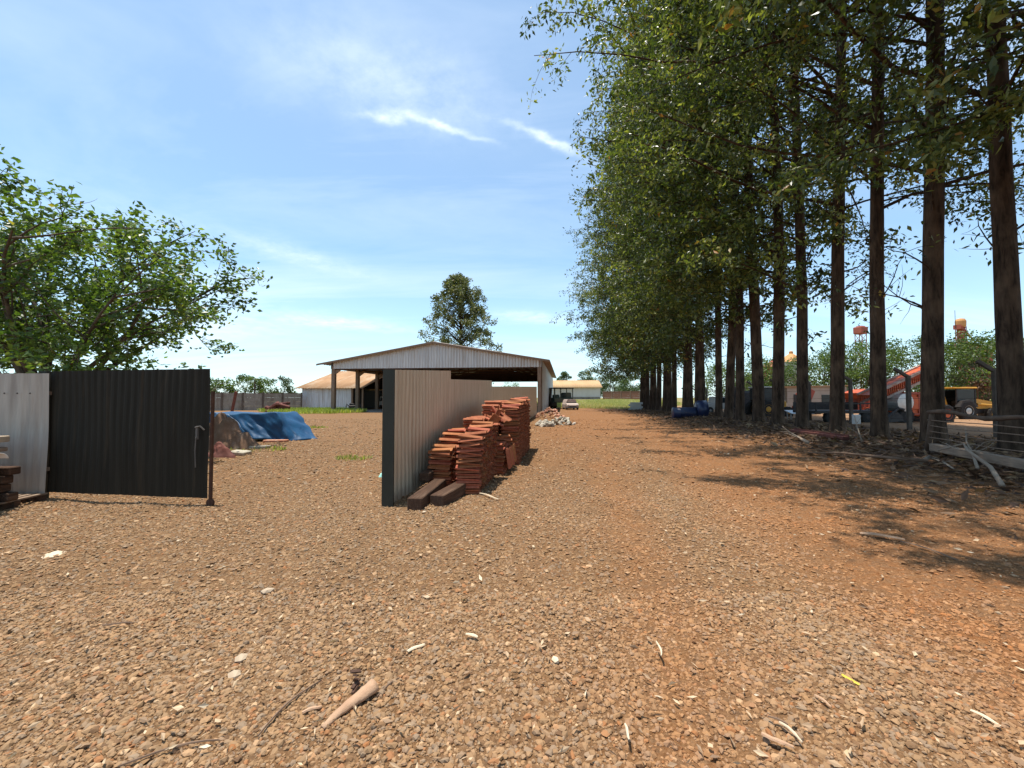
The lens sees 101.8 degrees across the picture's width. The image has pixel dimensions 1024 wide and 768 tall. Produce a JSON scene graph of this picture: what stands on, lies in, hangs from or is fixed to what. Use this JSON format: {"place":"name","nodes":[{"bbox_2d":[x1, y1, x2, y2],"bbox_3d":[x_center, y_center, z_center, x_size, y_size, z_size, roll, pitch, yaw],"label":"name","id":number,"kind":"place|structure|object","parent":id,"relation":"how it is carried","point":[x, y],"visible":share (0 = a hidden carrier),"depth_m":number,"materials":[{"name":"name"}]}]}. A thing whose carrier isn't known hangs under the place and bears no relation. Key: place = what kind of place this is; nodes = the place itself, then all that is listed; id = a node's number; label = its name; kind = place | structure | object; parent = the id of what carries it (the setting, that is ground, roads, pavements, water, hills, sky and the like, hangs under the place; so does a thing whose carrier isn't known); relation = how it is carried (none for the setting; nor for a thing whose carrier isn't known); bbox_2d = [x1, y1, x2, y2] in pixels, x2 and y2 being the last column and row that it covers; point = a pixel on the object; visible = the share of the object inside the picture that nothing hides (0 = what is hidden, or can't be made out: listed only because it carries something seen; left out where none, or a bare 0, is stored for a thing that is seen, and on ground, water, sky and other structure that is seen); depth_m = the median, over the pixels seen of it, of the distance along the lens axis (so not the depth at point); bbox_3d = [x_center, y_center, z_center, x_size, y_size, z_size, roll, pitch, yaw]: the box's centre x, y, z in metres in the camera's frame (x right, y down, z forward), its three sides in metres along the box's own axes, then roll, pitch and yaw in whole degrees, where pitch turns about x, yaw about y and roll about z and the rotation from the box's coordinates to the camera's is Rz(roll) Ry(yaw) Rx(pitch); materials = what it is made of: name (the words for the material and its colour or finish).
{"place":"outdoors","nodes":[
{"label":"outdoors","id":0,"kind":"place"},
{"bbox_2d":[210,392,302,410],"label":"precast wall","id":1,"kind":"structure","parent":0,"point":[245,401],"depth_m":54.05,"materials":[{"name":"concrete"}]},
{"bbox_2d":[0,587,1023,767],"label":"gravel","id":2,"kind":"structure","parent":0,"point":[163,690],"depth_m":2.44,"materials":[{"name":"gravel"}]},
{"bbox_2d":[320,669,378,728],"bbox_3d":[-0.889,1.649,2.211,0.166,0.112,0.310,-2,-2,40],"label":"bark piece","id":3,"kind":"object","parent":2,"relation":"on","point":[370,687],"visible":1,"depth_m":2.21,"materials":[{"name":"wood"}]},
{"bbox_2d":[761,732,793,748],"bbox_3d":[1.251,1.680,1.963,0.130,0.014,0.030,-2,-2,40],"label":"bark sliver","id":4,"kind":"object","parent":2,"relation":"on","point":[775,739],"visible":1,"depth_m":1.96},
{"bbox_2d":[0,398,1023,767],"bbox_3d":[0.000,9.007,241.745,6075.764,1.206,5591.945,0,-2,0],"label":"ground","id":5,"kind":"structure","parent":0,"point":[670,436],"depth_m":4.08,"materials":[{"name":"gravel"}]},
{"bbox_2d":[0,466,20,509],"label":"timber stack","id":6,"kind":"object","parent":5,"relation":"on","point":[7,473],"visible":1,"depth_m":6.10,"materials":[{"name":"wood"}]},
{"bbox_2d":[0,493,47,507],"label":"wooden pallet","id":7,"kind":"object","parent":5,"relation":"on","point":[30,497],"visible":0.56,"depth_m":6.52,"materials":[{"name":"brown wood"}]},
{"bbox_2d":[0,373,51,493],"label":"sheet fence","id":8,"kind":"object","parent":5,"relation":"on","point":[24,411],"visible":0.88,"depth_m":6.67,"materials":[{"name":"grey metal"}]},
{"bbox_2d":[39,371,50,497],"bbox_3d":[-7.620,0.832,6.786,0.120,2.080,0.120,0,-2,0],"label":"gate post","id":9,"kind":"object","parent":5,"relation":"on","point":[47,495],"visible":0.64,"depth_m":6.79,"materials":[{"name":"black metal"}]},
{"bbox_2d":[47,369,214,505],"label":"sheet metal gate","id":10,"kind":"structure","parent":9,"relation":"attached to","point":[132,432],"depth_m":6.50,"materials":[{"name":"metal"}]},
{"bbox_2d":[0,144,272,394],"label":"broadleaf tree","id":11,"kind":"object","parent":5,"relation":"on","point":[42,343],"visible":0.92,"depth_m":11.47,"materials":[{"name":"green plant"}]},
{"bbox_2d":[118,739,219,766],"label":"twig","id":12,"kind":"object","parent":5,"relation":"on","point":[161,750],"visible":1,"depth_m":1.91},
{"bbox_2d":[208,441,235,457],"bbox_3d":[-8.168,1.836,11.700,0.901,0.455,0.632,0,-2,-13],"label":"earth heap","id":13,"kind":"object","parent":5,"relation":"on","point":[221,450],"visible":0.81,"depth_m":11.53,"materials":[{"name":"red soil"}]},
{"bbox_2d":[212,377,241,392],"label":"background tree","id":14,"kind":"object","parent":5,"relation":"on","point":[229,388],"visible":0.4,"depth_m":61.94,"materials":[{"name":"green plant"}]},
{"bbox_2d":[208,412,259,450],"bbox_3d":[-9.413,1.534,13.832,2.472,1.199,1.471,0,-2,-10],"label":"cloth heap","id":15,"kind":"object","parent":5,"relation":"on","point":[228,433],"visible":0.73,"depth_m":13.44,"materials":[{"name":"fabric"}]},
{"bbox_2d":[232,374,258,392],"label":"background tree","id":16,"kind":"object","parent":5,"relation":"on","point":[245,389],"visible":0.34,"depth_m":65.55,"materials":[{"name":"green plant"}]},
{"bbox_2d":[238,376,269,392],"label":"tree","id":17,"kind":"object","parent":5,"relation":"on","point":[251,378],"visible":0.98,"depth_m":63.82,"materials":[{"name":"green plant"}]},
{"bbox_2d":[250,378,282,392],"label":"background tree","id":18,"kind":"object","parent":5,"relation":"on","point":[263,388],"visible":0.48,"depth_m":65.95,"materials":[{"name":"green plant"}]},
{"bbox_2d":[264,401,290,411],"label":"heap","id":19,"kind":"object","parent":5,"relation":"on","point":[280,405],"visible":0.84,"depth_m":46.54,"materials":[{"name":"red"}]},
{"bbox_2d":[267,375,296,393],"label":"background tree","id":20,"kind":"object","parent":5,"relation":"on","point":[286,382],"visible":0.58,"depth_m":67.74,"materials":[{"name":"green plant"}]},
{"bbox_2d":[257,679,321,735],"bbox_3d":[-1.174,1.689,2.196,0.046,0.011,0.415,-1,-2,17],"label":"twig","id":21,"kind":"object","parent":5,"relation":"on","point":[279,710],"visible":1,"depth_m":2.19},
{"bbox_2d":[230,425,371,460],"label":"ground weeds","id":22,"kind":"object","parent":5,"relation":"on","point":[338,457],"visible":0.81,"depth_m":11.58,"materials":[{"name":"green plant"}]},
{"bbox_2d":[257,407,367,413],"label":"weed patch","id":23,"kind":"object","parent":5,"relation":"on","point":[314,410],"visible":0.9,"depth_m":44.17,"materials":[{"name":"green plant"}]},
{"bbox_2d":[296,371,382,407],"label":"shed","id":24,"kind":"structure","parent":5,"relation":"on","point":[316,392],"depth_m":57.31,"materials":[{"name":"beige metal"}]},
{"bbox_2d":[407,478,447,510],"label":"timber beam","id":25,"kind":"structure","parent":5,"relation":"on","point":[419,500],"depth_m":6.29,"materials":[{"name":"wood"}]},
{"bbox_2d":[419,468,434,480],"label":"timber beam","id":26,"kind":"structure","parent":25,"relation":"on","point":[426,474],"depth_m":7.18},
{"bbox_2d":[316,341,555,412],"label":"open shed","id":27,"kind":"structure","parent":5,"relation":"on","point":[459,362],"depth_m":46.02,"materials":[{"name":"metal"}]},
{"bbox_2d":[430,481,467,506],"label":"timber beam","id":28,"kind":"structure","parent":5,"relation":"on","point":[449,494],"depth_m":6.47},
{"bbox_2d":[381,369,536,506],"bbox_3d":[0.217,1.057,23.460,0.265,2.720,34.545,0,-2,7],"label":"sheet fence","id":29,"kind":"object","parent":5,"relation":"on","point":[423,411],"visible":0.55,"depth_m":7.60,"materials":[{"name":"grey metal"}]},
{"bbox_2d":[417,272,502,384],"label":"eucalyptus tree","id":30,"kind":"object","parent":5,"relation":"on","point":[459,289],"visible":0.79,"depth_m":96.37,"materials":[{"name":"green plant"}]},
{"bbox_2d":[428,400,531,486],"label":"roof tiles","id":31,"kind":"object","parent":5,"relation":"on","point":[523,448],"visible":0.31,"depth_m":10.30,"materials":[{"name":"ceramic"}]},
{"bbox_2d":[0,418,1023,595],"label":"gravel chippings","id":32,"kind":"object","parent":5,"relation":"on","point":[357,563],"visible":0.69,"depth_m":5.27,"materials":[{"name":"gravel"}]},
{"bbox_2d":[0,426,1023,767],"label":"wood chips","id":33,"kind":"object","parent":5,"relation":"on","point":[672,764],"visible":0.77,"depth_m":2.64,"materials":[{"name":"wood"}]},
{"bbox_2d":[549,387,573,408],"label":"tractor","id":34,"kind":"object","parent":5,"relation":"on","point":[554,399],"visible":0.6,"depth_m":61.32,"materials":[{"name":"green paint"}]},
{"bbox_2d":[562,399,578,409],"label":"car","id":35,"kind":"object","parent":5,"relation":"on","point":[569,403],"visible":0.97,"depth_m":56.66,"materials":[{"name":"white paint"}]},
{"bbox_2d":[537,399,681,408],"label":"tall grass","id":36,"kind":"structure","parent":5,"relation":"on","point":[621,403],"depth_m":76.83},
{"bbox_2d":[600,376,630,395],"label":"background tree","id":37,"kind":"object","parent":5,"relation":"on","point":[615,384],"visible":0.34,"depth_m":148.95,"materials":[{"name":"green plant"}]},
{"bbox_2d":[583,175,656,408],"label":"eucalyptus tree","id":38,"kind":"object","parent":5,"relation":"on","point":[644,386],"visible":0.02,"depth_m":59.20,"materials":[{"name":"green plant"}]},
{"bbox_2d":[565,109,679,408],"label":"eucalyptus tree","id":39,"kind":"object","parent":5,"relation":"on","point":[641,378],"visible":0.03,"depth_m":62.05,"materials":[{"name":"green plant"}]},
{"bbox_2d":[567,107,682,409],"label":"eucalyptus tree","id":40,"kind":"object","parent":5,"relation":"on","point":[647,398],"visible":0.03,"depth_m":58.32,"materials":[{"name":"green plant"}]},
{"bbox_2d":[612,375,639,395],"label":"background tree","id":41,"kind":"object","parent":5,"relation":"on","point":[629,387],"visible":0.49,"depth_m":138.65,"materials":[{"name":"green plant"}]},
{"bbox_2d":[558,63,694,410],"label":"eucalyptus tree","id":42,"kind":"object","parent":5,"relation":"on","point":[659,391],"visible":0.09,"depth_m":51.21,"materials":[{"name":"green plant"}]},
{"bbox_2d":[549,67,709,408],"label":"eucalyptus tree","id":43,"kind":"object","parent":5,"relation":"on","point":[592,344],"visible":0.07,"depth_m":57.26,"materials":[{"name":"green plant"}]},
{"bbox_2d":[568,43,694,409],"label":"eucalyptus tree","id":44,"kind":"object","parent":5,"relation":"on","point":[653,383],"visible":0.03,"depth_m":52.47,"materials":[{"name":"green plant"}]},
{"bbox_2d":[564,41,727,410],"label":"eucalyptus tree","id":45,"kind":"object","parent":5,"relation":"on","point":[664,398],"visible":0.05,"depth_m":47.83,"materials":[{"name":"green plant"}]},
{"bbox_2d":[573,17,726,408],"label":"eucalyptus tree","id":46,"kind":"object","parent":5,"relation":"on","point":[674,388],"visible":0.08,"depth_m":44.30,"materials":[{"name":"green plant"}]},
{"bbox_2d":[586,29,721,410],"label":"eucalyptus tree","id":47,"kind":"object","parent":5,"relation":"on","point":[669,387],"visible":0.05,"depth_m":45.39,"materials":[{"name":"green plant"}]},
{"bbox_2d":[581,5,761,406],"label":"eucalyptus tree","id":48,"kind":"object","parent":5,"relation":"on","point":[684,402],"visible":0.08,"depth_m":41.00,"materials":[{"name":"green plant"}]},
{"bbox_2d":[586,0,766,400],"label":"eucalyptus tree","id":49,"kind":"object","parent":5,"relation":"on","point":[700,344],"visible":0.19,"depth_m":33.93,"materials":[{"name":"green plant"}]},
{"bbox_2d":[584,21,771,406],"bbox_3d":[15.712,-19.069,39.283,17.325,44.340,11.638,0,-2,4],"label":"eucalyptus tree","id":50,"kind":"object","parent":5,"relation":"on","point":[689,380],"visible":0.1,"depth_m":38.58,"materials":[{"name":"green plant"}]},
{"bbox_2d":[671,400,708,417],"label":"plastic barrels","id":51,"kind":"object","parent":5,"relation":"on","point":[699,408],"visible":0.81,"depth_m":32.17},
{"bbox_2d":[608,0,772,404],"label":"eucalyptus tree","id":52,"kind":"object","parent":5,"relation":"on","point":[697,392],"visible":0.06,"depth_m":36.12,"materials":[{"name":"green plant"}]},
{"bbox_2d":[572,7,813,416],"bbox_3d":[13.388,-20.548,31.597,17.571,46.748,11.651,0,-2,4],"label":"eucalyptus tree","id":53,"kind":"object","parent":5,"relation":"on","point":[718,374],"visible":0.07,"depth_m":31.52,"materials":[{"name":"green plant"}]},
{"bbox_2d":[571,0,856,419],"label":"eucalyptus tree","id":54,"kind":"object","parent":5,"relation":"on","point":[740,387],"visible":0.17,"depth_m":26.85,"materials":[{"name":"green plant"}]},
{"bbox_2d":[519,0,918,422],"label":"eucalyptus tree","id":55,"kind":"object","parent":5,"relation":"on","point":[758,398],"visible":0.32,"depth_m":24.45,"materials":[{"name":"green plant"}]},
{"bbox_2d":[693,361,748,402],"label":"background tree","id":56,"kind":"object","parent":5,"relation":"on","point":[712,369],"visible":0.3,"depth_m":66.38,"materials":[{"name":"green plant"}]},
{"bbox_2d":[708,397,734,412],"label":"white pickup","id":57,"kind":"object","parent":5,"relation":"on","point":[711,402],"visible":0.13,"depth_m":42.05,"materials":[{"name":"paint"}]},
{"bbox_2d":[596,0,885,417],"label":"eucalyptus tree","id":58,"kind":"object","parent":5,"relation":"on","point":[730,384],"visible":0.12,"depth_m":28.92,"materials":[{"name":"green plant"}]},
{"bbox_2d":[722,357,785,395],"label":"background tree","id":59,"kind":"object","parent":5,"relation":"on","point":[749,379],"visible":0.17,"depth_m":58.85,"materials":[{"name":"green plant"}]},
{"bbox_2d":[745,386,792,416],"bbox_3d":[21.543,1.521,34.835,3.090,2.584,2.020,0,-2,-6],"label":"yellow tractor","id":60,"kind":"object","parent":5,"relation":"on","point":[768,398],"visible":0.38,"depth_m":34.15,"materials":[{"name":"paint"}]},
{"bbox_2d":[592,1,947,426],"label":"eucalyptus tree","id":61,"kind":"object","parent":5,"relation":"on","point":[798,286],"visible":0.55,"depth_m":20.40,"materials":[{"name":"green plant"}]},
{"bbox_2d":[521,0,1023,432],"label":"eucalyptus tree","id":62,"kind":"object","parent":5,"relation":"on","point":[841,94],"visible":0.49,"depth_m":17.64,"materials":[{"name":"green plant"}]},
{"bbox_2d":[594,0,956,424],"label":"eucalyptus tree","id":63,"kind":"object","parent":5,"relation":"on","point":[777,406],"visible":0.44,"depth_m":22.25,"materials":[{"name":"green plant"}]},
{"bbox_2d":[744,355,811,385],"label":"background tree","id":64,"kind":"object","parent":5,"relation":"on","point":[768,366],"visible":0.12,"depth_m":60.01,"materials":[{"name":"green plant"}]},
{"bbox_2d":[556,0,1023,224],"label":"eucalyptus tree","id":65,"kind":"object","parent":5,"relation":"on","point":[732,9],"visible":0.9,"depth_m":10.77,"materials":[{"name":"green plant"}]},
{"bbox_2d":[768,356,829,385],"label":"background tree","id":66,"kind":"object","parent":5,"relation":"on","point":[814,381],"visible":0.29,"depth_m":57.48,"materials":[{"name":"green plant"}]},
{"bbox_2d":[602,409,1023,538],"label":"leaf litter","id":67,"kind":"object","parent":5,"relation":"on","point":[895,438],"visible":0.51,"depth_m":12.64,"materials":[{"name":"plant"}]},
{"bbox_2d":[789,428,848,439],"bbox_3d":[11.867,1.927,16.226,0.220,0.180,3.354,0,-2,6],"label":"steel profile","id":68,"kind":"object","parent":67,"relation":"on","point":[828,434],"visible":0.81,"depth_m":15.83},
{"bbox_2d":[808,447,928,462],"bbox_3d":[9.075,1.767,10.684,0.651,0.213,2.331,2,-2,-39],"label":"fallen branch","id":69,"kind":"object","parent":67,"relation":"on","point":[896,457],"visible":1,"depth_m":10.27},
{"bbox_2d":[610,0,1023,444],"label":"eucalyptus tree","id":70,"kind":"object","parent":5,"relation":"on","point":[932,393],"visible":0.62,"depth_m":13.08,"materials":[{"name":"green plant"}]},
{"bbox_2d":[790,349,849,385],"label":"background tree","id":71,"kind":"object","parent":5,"relation":"on","point":[823,373],"visible":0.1,"depth_m":59.69,"materials":[{"name":"green plant"}]},
{"bbox_2d":[637,0,1023,437],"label":"eucalyptus tree","id":72,"kind":"object","parent":5,"relation":"on","point":[879,420],"visible":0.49,"depth_m":15.44,"materials":[{"name":"green plant"}]},
{"bbox_2d":[808,376,852,422],"bbox_3d":[19.591,0.915,26.102,0.714,3.031,4.200,0,-2,7],"label":"concrete post","id":73,"kind":"object","parent":5,"relation":"on","point":[850,390],"visible":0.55,"depth_m":24.04,"materials":[{"name":"concrete"}]},
{"bbox_2d":[793,402,869,422],"bbox_3d":[20.997,1.860,26.846,4.600,1.364,1.915,0,-2,-3],"label":"flatbed trailer","id":74,"kind":"object","parent":5,"relation":"on","point":[817,408],"visible":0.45,"depth_m":26.03,"materials":[{"name":"metal"}]},
{"bbox_2d":[642,0,1023,193],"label":"eucalyptus tree","id":75,"kind":"object","parent":5,"relation":"on","point":[1016,99],"visible":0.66,"depth_m":10.11,"materials":[{"name":"green plant"}]},
{"bbox_2d":[670,412,1023,487],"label":"brushwood","id":76,"kind":"object","parent":5,"relation":"on","point":[868,437],"visible":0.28,"depth_m":12.21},
{"bbox_2d":[809,340,894,388],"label":"background tree","id":77,"kind":"object","parent":5,"relation":"on","point":[847,362],"visible":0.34,"depth_m":54.44,"materials":[{"name":"green plant"}]},
{"bbox_2d":[845,390,869,413],"bbox_3d":[26.359,1.542,31.635,3.635,2.315,1.659,0,-2,-6],"label":"forage machine","id":78,"kind":"object","parent":5,"relation":"on","point":[865,406],"visible":0.08,"depth_m":31.40,"materials":[{"name":"red paint"}]},
{"bbox_2d":[853,326,867,387],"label":"lattice tower","id":79,"kind":"structure","parent":5,"relation":"on","point":[859,330],"depth_m":129.80,"materials":[{"name":"red metal"}]},
{"bbox_2d":[845,368,912,429],"bbox_3d":[19.084,0.783,22.055,0.714,3.031,4.200,0,-2,7],"label":"concrete post","id":80,"kind":"object","parent":5,"relation":"on","point":[908,398],"visible":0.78,"depth_m":20.00,"materials":[{"name":"concrete"}]},
{"bbox_2d":[738,0,1023,455],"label":"eucalyptus tree","id":81,"kind":"object","parent":5,"relation":"on","point":[1005,248],"visible":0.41,"depth_m":10.83,"materials":[{"name":"green plant"}]},
{"bbox_2d":[845,335,918,390],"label":"background tree","id":82,"kind":"object","parent":5,"relation":"on","point":[859,375],"visible":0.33,"depth_m":50.72,"materials":[{"name":"green plant"}]},
{"bbox_2d":[850,340,953,391],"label":"background tree","id":83,"kind":"object","parent":5,"relation":"on","point":[912,360],"visible":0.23,"depth_m":49.72,"materials":[{"name":"green plant"}]},
{"bbox_2d":[856,365,955,422],"bbox_3d":[25.138,0.630,26.815,5.198,3.836,2.448,0,-2,-5],"label":"cane harvester","id":84,"kind":"object","parent":5,"relation":"on","point":[898,413],"visible":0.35,"depth_m":26.16,"materials":[{"name":"orange paint"}]},
{"bbox_2d":[886,335,965,391],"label":"background tree","id":85,"kind":"object","parent":5,"relation":"on","point":[916,340],"visible":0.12,"depth_m":55.42,"materials":[{"name":"green plant"}]},
{"bbox_2d":[854,0,1023,135],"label":"eucalyptus tree","id":86,"kind":"object","parent":5,"relation":"on","point":[942,89],"visible":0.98,"depth_m":7.27,"materials":[{"name":"green plant"}]},
{"bbox_2d":[905,338,991,401],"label":"background tree","id":87,"kind":"object","parent":5,"relation":"on","point":[955,368],"visible":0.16,"depth_m":49.23,"materials":[{"name":"green plant"}]},
{"bbox_2d":[903,360,996,437],"bbox_3d":[18.578,0.646,18.007,0.714,3.031,4.200,0,-2,7],"label":"concrete post","id":88,"kind":"object","parent":5,"relation":"on","point":[992,370],"visible":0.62,"depth_m":16.00,"materials":[{"name":"concrete"}]},
{"bbox_2d":[953,318,972,385],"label":"elevator tower","id":89,"kind":"structure","parent":5,"relation":"on","point":[960,324],"depth_m":119.90,"materials":[{"name":"orange metal"}]},
{"bbox_2d":[944,387,991,418],"bbox_3d":[33.504,1.370,30.729,5.460,2.618,1.848,0,-2,-3],"label":"backhoe loader","id":90,"kind":"object","parent":5,"relation":"on","point":[962,399],"visible":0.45,"depth_m":30.10,"materials":[{"name":"yellow"}]},
{"bbox_2d":[945,389,974,402],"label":"window","id":91,"kind":"structure","parent":90,"relation":"in","point":[963,394],"depth_m":30.12,"materials":[{"name":"grey glass"}]},
{"bbox_2d":[944,329,995,400],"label":"background tree","id":92,"kind":"object","parent":5,"relation":"on","point":[978,368],"visible":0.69,"depth_m":45.85,"materials":[{"name":"green plant"}]},
{"bbox_2d":[937,443,1005,487],"bbox_3d":[8.863,1.513,7.966,0.480,0.667,1.370,-1,-2,17],"label":"fallen branch","id":93,"kind":"object","parent":5,"relation":"on","point":[999,480],"visible":1,"depth_m":7.87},
{"bbox_2d":[924,409,1023,469],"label":"rail fence","id":94,"kind":"object","parent":5,"relation":"on","point":[1009,461],"visible":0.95,"depth_m":9.57,"materials":[{"name":"grey wood"}]},
{"bbox_2d":[968,376,991,400],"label":"shrub","id":95,"kind":"object","parent":5,"relation":"on","point":[981,385],"visible":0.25,"depth_m":43.91,"materials":[{"name":"green plant"}]},
{"bbox_2d":[962,0,1010,27],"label":"eucalyptus tree","id":96,"kind":"object","parent":5,"relation":"on","point":[993,18],"visible":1,"depth_m":6.72,"materials":[{"name":"green plant"}]},
{"bbox_2d":[949,337,1023,396],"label":"background tree","id":97,"kind":"object","parent":5,"relation":"on","point":[979,359],"visible":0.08,"depth_m":48.86,"materials":[{"name":"green plant"}]},
{"bbox_2d":[0,0,1023,397],"label":"sky","id":98,"kind":"structure","parent":0,"point":[368,154],"materials":[{"name":"blue"}]},
{"bbox_2d":[553,380,601,398],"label":"white warehouse","id":99,"kind":"structure","parent":0,"point":[586,389],"depth_m":117.72,"materials":[{"name":"metal"}]},
{"bbox_2d":[603,391,639,399],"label":"brick wall","id":100,"kind":"structure","parent":0,"point":[612,395],"depth_m":100.85,"materials":[{"name":"brown brick"}]},
{"bbox_2d":[784,385,847,407],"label":"machine house","id":101,"kind":"structure","parent":0,"point":[823,391],"depth_m":45.98,"materials":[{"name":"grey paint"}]},
{"bbox_3d":[-11.900,1.814,17.150,3.600,0.845,2.000,0,-2,0],"label":"pallet stack","id":102,"kind":"object","parent":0,"visible":0},
{"bbox_2d":[214,411,317,440],"bbox_3d":[-10.955,1.660,17.297,6.482,1.106,4.149,0,-2,0],"label":"tarpaulin","id":103,"kind":"object","parent":102,"relation":"on","point":[292,426],"visible":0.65,"depth_m":15.84,"materials":[{"name":"plastic"}]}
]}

